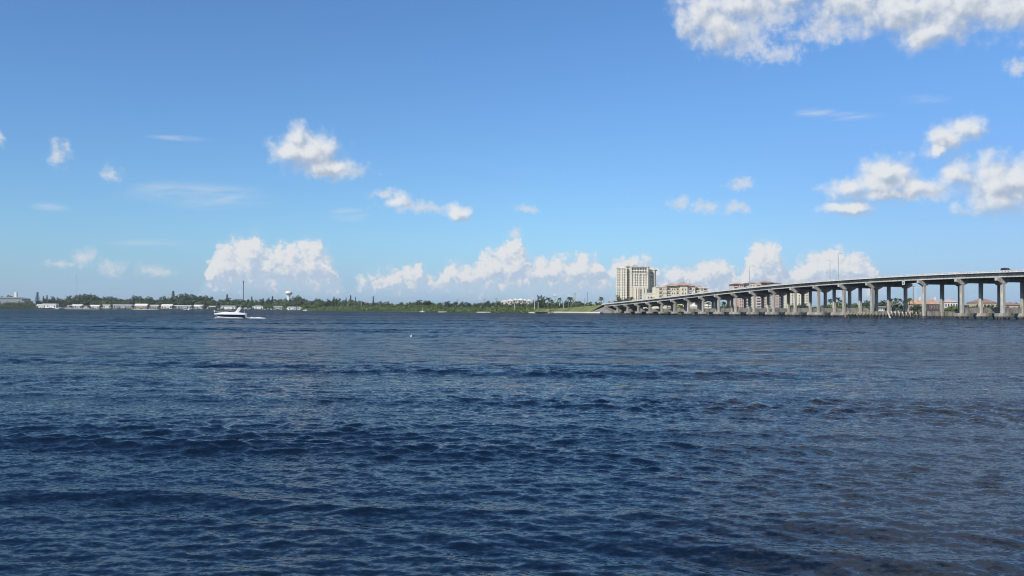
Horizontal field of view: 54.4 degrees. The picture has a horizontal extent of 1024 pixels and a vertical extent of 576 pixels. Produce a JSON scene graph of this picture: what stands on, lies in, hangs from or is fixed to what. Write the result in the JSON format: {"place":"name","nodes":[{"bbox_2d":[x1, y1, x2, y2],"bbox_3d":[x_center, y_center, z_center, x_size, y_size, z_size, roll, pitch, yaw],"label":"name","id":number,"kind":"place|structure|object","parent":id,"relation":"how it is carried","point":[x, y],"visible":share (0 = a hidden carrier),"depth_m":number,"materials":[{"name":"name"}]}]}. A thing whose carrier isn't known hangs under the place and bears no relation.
{"place":"outdoors","nodes":[
{"label":"outdoors","id":0,"kind":"place"},
{"bbox_2d":[0,308,1013,317],"bbox_3d":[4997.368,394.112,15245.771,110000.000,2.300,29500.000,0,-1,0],"label":"land","id":1,"kind":"structure","parent":0,"point":[1012,316],"depth_m":1207.77,"materials":[{"name":"green plant"}]},
{"bbox_2d":[0,292,32,303],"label":"industrial hall","id":2,"kind":"structure","parent":1,"relation":"on","point":[15,298],"depth_m":2110.34,"materials":[{"name":"white"}]},
{"bbox_2d":[0,301,37,308],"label":"mangrove thicket","id":3,"kind":"object","parent":1,"relation":"on","point":[20,305],"visible":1,"depth_m":1919.81,"materials":[{"name":"green plant"}]},
{"bbox_2d":[35,292,39,304],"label":"pine tree","id":4,"kind":"object","parent":1,"relation":"on","point":[37,298],"visible":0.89,"depth_m":1989.03,"materials":[{"name":"green plant"}]},
{"bbox_2d":[42,304,60,307],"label":"house","id":5,"kind":"structure","parent":1,"relation":"on","point":[50,305],"depth_m":1924.43,"materials":[{"name":"white paint"}]},
{"bbox_2d":[48,296,56,303],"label":"broadleaf tree","id":6,"kind":"object","parent":1,"relation":"on","point":[53,299],"visible":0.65,"depth_m":2015.59,"materials":[{"name":"green plant"}]},
{"bbox_2d":[67,298,80,304],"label":"broadleaf tree","id":7,"kind":"object","parent":1,"relation":"on","point":[73,301],"visible":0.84,"depth_m":1938.00,"materials":[{"name":"green plant"}]},
{"bbox_2d":[71,304,83,308],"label":"house","id":8,"kind":"structure","parent":1,"relation":"on","point":[76,305],"depth_m":1909.60,"materials":[{"name":"grey"}]},
{"bbox_2d":[80,300,95,305],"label":"broadleaf tree","id":9,"kind":"object","parent":1,"relation":"on","point":[86,303],"visible":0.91,"depth_m":1922.57,"materials":[{"name":"green plant"}]},
{"bbox_2d":[82,295,95,301],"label":"broadleaf tree","id":10,"kind":"object","parent":1,"relation":"on","point":[86,298],"visible":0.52,"depth_m":1992.82,"materials":[{"name":"green plant"}]},
{"bbox_2d":[89,295,98,301],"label":"broadleaf tree","id":11,"kind":"object","parent":1,"relation":"on","point":[94,299],"visible":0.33,"depth_m":1986.90,"materials":[{"name":"green plant"}]},
{"bbox_2d":[90,305,100,308],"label":"house","id":12,"kind":"structure","parent":1,"relation":"on","point":[95,306],"depth_m":1904.76,"materials":[{"name":"white paint"}]},
{"bbox_2d":[89,300,104,304],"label":"broadleaf tree","id":13,"kind":"object","parent":1,"relation":"on","point":[98,302],"visible":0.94,"depth_m":1919.04,"materials":[{"name":"green plant"}]},
{"bbox_2d":[102,300,112,304],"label":"broadleaf tree","id":14,"kind":"object","parent":1,"relation":"on","point":[106,302],"visible":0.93,"depth_m":1916.89,"materials":[{"name":"green plant"}]},
{"bbox_2d":[113,304,132,308],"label":"house","id":15,"kind":"structure","parent":1,"relation":"on","point":[116,306],"depth_m":1891.46,"materials":[{"name":"grey"}]},
{"bbox_2d":[125,301,135,304],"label":"broadleaf tree","id":16,"kind":"object","parent":1,"relation":"on","point":[130,302],"visible":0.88,"depth_m":1909.65,"materials":[{"name":"green plant"}]},
{"bbox_2d":[134,296,142,302],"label":"broadleaf tree","id":17,"kind":"object","parent":1,"relation":"on","point":[138,298],"visible":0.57,"depth_m":1990.86,"materials":[{"name":"green plant"}]},
{"bbox_2d":[135,304,148,308],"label":"house","id":18,"kind":"structure","parent":1,"relation":"on","point":[138,306],"depth_m":1882.85,"materials":[{"name":"white paint"}]},
{"bbox_2d":[150,305,159,308],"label":"house","id":19,"kind":"structure","parent":1,"relation":"on","point":[153,306],"depth_m":1877.16,"materials":[{"name":"grey"}]},
{"bbox_2d":[159,296,166,302],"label":"broadleaf tree","id":20,"kind":"object","parent":1,"relation":"on","point":[164,298],"visible":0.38,"depth_m":2000.14,"materials":[{"name":"green plant"}]},
{"bbox_2d":[37,307,295,310],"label":"shore scrub","id":21,"kind":"object","parent":1,"relation":"on","point":[172,308],"visible":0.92,"depth_m":1841.11,"materials":[{"name":"green plant"}]},
{"bbox_2d":[161,304,173,308],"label":"house","id":22,"kind":"structure","parent":1,"relation":"on","point":[164,306],"depth_m":1867.07,"materials":[{"name":"white paint"}]},
{"bbox_2d":[168,296,180,301],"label":"broadleaf tree","id":23,"kind":"object","parent":1,"relation":"on","point":[175,298],"visible":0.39,"depth_m":1979.08,"materials":[{"name":"green plant"}]},
{"bbox_2d":[174,305,193,308],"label":"house","id":24,"kind":"structure","parent":1,"relation":"on","point":[183,306],"depth_m":1858.69,"materials":[{"name":"grey"}]},
{"bbox_2d":[180,294,194,301],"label":"broadleaf tree","id":25,"kind":"object","parent":1,"relation":"on","point":[186,297],"visible":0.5,"depth_m":1958.13,"materials":[{"name":"green plant"}]},
{"bbox_2d":[194,305,202,308],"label":"house","id":26,"kind":"structure","parent":1,"relation":"on","point":[198,306],"depth_m":1854.54,"materials":[{"name":"grey"}]},
{"bbox_2d":[198,300,209,305],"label":"broadleaf tree","id":27,"kind":"object","parent":1,"relation":"on","point":[203,302],"visible":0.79,"depth_m":1869.92,"materials":[{"name":"green plant"}]},
{"bbox_2d":[205,297,213,301],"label":"broadleaf tree","id":28,"kind":"object","parent":1,"relation":"on","point":[207,299],"visible":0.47,"depth_m":1953.63,"materials":[{"name":"green plant"}]},
{"bbox_2d":[221,306,236,309],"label":"house","id":29,"kind":"structure","parent":1,"relation":"on","point":[229,307],"depth_m":1833.99,"materials":[{"name":"white paint"}]},
{"bbox_2d":[252,306,263,309],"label":"house","id":30,"kind":"structure","parent":1,"relation":"on","point":[258,307],"depth_m":1818.96,"materials":[{"name":"white paint"}]},
{"bbox_2d":[273,306,282,309],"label":"house","id":31,"kind":"structure","parent":1,"relation":"on","point":[277,307],"depth_m":1803.90,"materials":[{"name":"grey"}]},
{"bbox_2d":[285,291,292,309],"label":"water tower","id":32,"kind":"structure","parent":1,"relation":"on","point":[288,293],"depth_m":2046.40,"materials":[{"name":"white metal"}]},
{"bbox_2d":[295,300,306,306],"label":"broadleaf tree","id":33,"kind":"object","parent":1,"relation":"on","point":[298,304],"visible":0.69,"depth_m":1758.45,"materials":[{"name":"green plant"}]},
{"bbox_2d":[317,301,327,306],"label":"broadleaf tree","id":34,"kind":"object","parent":1,"relation":"on","point":[322,303],"visible":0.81,"depth_m":1656.23,"materials":[{"name":"green plant"}]},
{"bbox_2d":[334,298,341,305],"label":"broadleaf tree","id":35,"kind":"object","parent":1,"relation":"on","point":[337,302],"visible":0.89,"depth_m":1592.30,"materials":[{"name":"green plant"}]},
{"bbox_2d":[340,299,349,307],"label":"broadleaf tree","id":36,"kind":"object","parent":1,"relation":"on","point":[343,302],"visible":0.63,"depth_m":1587.48,"materials":[{"name":"green plant"}]},
{"bbox_2d":[346,299,357,306],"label":"broadleaf tree","id":37,"kind":"object","parent":1,"relation":"on","point":[351,302],"visible":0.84,"depth_m":1571.95,"materials":[{"name":"green plant"}]},
{"bbox_2d":[418,300,429,305],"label":"broadleaf tree","id":38,"kind":"object","parent":1,"relation":"on","point":[425,302],"visible":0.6,"depth_m":1317.08,"materials":[{"name":"green plant"}]},
{"bbox_2d":[300,305,555,312],"bbox_3d":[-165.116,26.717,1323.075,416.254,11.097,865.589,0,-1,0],"label":"mangrove thicket","id":39,"kind":"object","parent":1,"relation":"on","point":[517,309],"visible":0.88,"depth_m":1178.58,"materials":[{"name":"green plant"}]},
{"bbox_2d":[464,302,471,307],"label":"broadleaf tree","id":40,"kind":"object","parent":1,"relation":"on","point":[468,305],"visible":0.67,"depth_m":1228.49,"materials":[{"name":"green plant"}]},
{"bbox_2d":[474,302,485,307],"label":"broadleaf tree","id":41,"kind":"object","parent":1,"relation":"on","point":[481,304],"visible":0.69,"depth_m":1191.17,"materials":[{"name":"green plant"}]},
{"bbox_2d":[483,301,490,307],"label":"broadleaf tree","id":42,"kind":"object","parent":1,"relation":"on","point":[486,304],"visible":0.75,"depth_m":1182.63,"materials":[{"name":"green plant"}]},
{"bbox_2d":[494,301,503,306],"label":"broadleaf tree","id":43,"kind":"object","parent":1,"relation":"on","point":[499,304],"visible":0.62,"depth_m":1160.03,"materials":[{"name":"green plant"}]},
{"bbox_2d":[501,298,530,304],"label":"clubhouse","id":44,"kind":"structure","parent":1,"relation":"on","point":[515,300],"depth_m":1181.88,"materials":[{"name":"beige paint"}]},
{"bbox_2d":[553,312,602,313],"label":"sea wall","id":45,"kind":"structure","parent":1,"relation":"on","point":[577,312],"depth_m":807.10,"materials":[{"name":"concrete"}]},
{"bbox_2d":[613,295,623,301],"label":"broadleaf tree","id":46,"kind":"object","parent":1,"relation":"on","point":[618,298],"visible":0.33,"depth_m":929.35,"materials":[{"name":"green plant"}]},
{"bbox_2d":[615,265,656,300],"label":"condominium tower","id":47,"kind":"structure","parent":1,"relation":"on","point":[635,282],"depth_m":1241.63,"materials":[{"name":"beige paint"}]},
{"bbox_2d":[643,282,707,308],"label":"condominium block","id":48,"kind":"structure","parent":1,"relation":"on","point":[671,289],"depth_m":831.09,"materials":[{"name":"yellow paint"}]},
{"bbox_2d":[631,308,740,313],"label":"shore scrub","id":49,"kind":"object","parent":1,"relation":"on","point":[632,312],"visible":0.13,"depth_m":759.57,"materials":[{"name":"green plant"}]},
{"bbox_2d":[729,281,781,307],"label":"condominium block","id":50,"kind":"structure","parent":1,"relation":"on","point":[740,302],"depth_m":1151.06,"materials":[{"name":"paint"}]},
{"bbox_2d":[784,292,808,307],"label":"condominium block","id":51,"kind":"structure","parent":1,"relation":"on","point":[806,298],"depth_m":1201.15,"materials":[{"name":"yellow paint"}]},
{"bbox_2d":[878,300,886,310],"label":"broadleaf tree","id":52,"kind":"object","parent":1,"relation":"on","point":[883,302],"visible":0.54,"depth_m":1280.92,"materials":[{"name":"green plant"}]},
{"bbox_2d":[891,299,901,310],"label":"broadleaf tree","id":53,"kind":"object","parent":1,"relation":"on","point":[894,304],"visible":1,"depth_m":583.53,"materials":[{"name":"green plant"}]},
{"bbox_2d":[898,301,908,310],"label":"broadleaf tree","id":54,"kind":"object","parent":1,"relation":"on","point":[900,308],"visible":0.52,"depth_m":582.74,"materials":[{"name":"green plant"}]},
{"bbox_2d":[909,303,919,312],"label":"broadleaf tree","id":55,"kind":"object","parent":1,"relation":"on","point":[913,307],"visible":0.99,"depth_m":587.82,"materials":[{"name":"green plant"}]},
{"bbox_2d":[908,297,921,314],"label":"house","id":56,"kind":"structure","parent":1,"relation":"on","point":[917,301],"depth_m":661.30,"materials":[{"name":"beige tile"}]},
{"bbox_2d":[914,306,921,312],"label":"broadleaf tree","id":57,"kind":"object","parent":1,"relation":"on","point":[919,310],"visible":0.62,"depth_m":585.17,"materials":[{"name":"green plant"}]},
{"bbox_2d":[926,297,939,310],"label":"house","id":58,"kind":"structure","parent":1,"relation":"on","point":[932,304],"depth_m":640.02,"materials":[{"name":"ceramic"}]},
{"bbox_2d":[939,299,957,307],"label":"house","id":59,"kind":"structure","parent":1,"relation":"on","point":[948,303],"depth_m":860.00,"materials":[{"name":"white paint"}]},
{"bbox_2d":[966,298,996,307],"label":"house","id":60,"kind":"structure","parent":1,"relation":"on","point":[986,302],"depth_m":721.46,"materials":[{"name":"brick"}]},
{"bbox_2d":[996,302,1019,307],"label":"house","id":61,"kind":"structure","parent":1,"relation":"on","point":[1011,305],"depth_m":689.96,"materials":[{"name":"brick"}]},
{"bbox_2d":[0,309,1023,575],"bbox_3d":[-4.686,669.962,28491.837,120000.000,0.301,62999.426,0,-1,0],"label":"water","id":62,"kind":"structure","parent":0,"point":[268,443],"depth_m":12.13,"materials":[{"name":"blue liquid"}]},
{"bbox_2d":[214,306,247,317],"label":"motor boat","id":63,"kind":"object","parent":62,"relation":"on","point":[232,314],"visible":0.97,"depth_m":183.04,"materials":[{"name":"white paint"}]},
{"bbox_2d":[844,311,913,317],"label":"channel fender","id":64,"kind":"object","parent":62,"relation":"in","point":[884,315],"visible":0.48,"depth_m":439.82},
{"bbox_2d":[887,311,936,317],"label":"channel fender","id":65,"kind":"object","parent":62,"relation":"in","point":[894,313],"visible":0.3,"depth_m":414.87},
{"bbox_2d":[0,0,1023,310],"label":"sky","id":66,"kind":"structure","parent":0,"point":[393,151],"materials":[{"name":"blue"}]},
{"bbox_2d":[532,305,601,311],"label":"grass embankment","id":67,"kind":"structure","parent":0,"point":[584,309],"depth_m":854.46,"materials":[{"name":"green plant"}]},
{"bbox_2d":[592,307,632,312],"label":"slope paving","id":68,"kind":"structure","parent":0,"point":[607,309],"depth_m":784.57,"materials":[{"name":"grey concrete"}]},
{"label":"river bed","id":69,"kind":"structure","parent":0,"visible":0},
{"bbox_2d":[602,270,1023,318],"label":"road bridge","id":70,"kind":"structure","parent":69,"relation":"on","point":[1000,279],"depth_m":480.73,"materials":[{"name":"concrete"}]}
]}

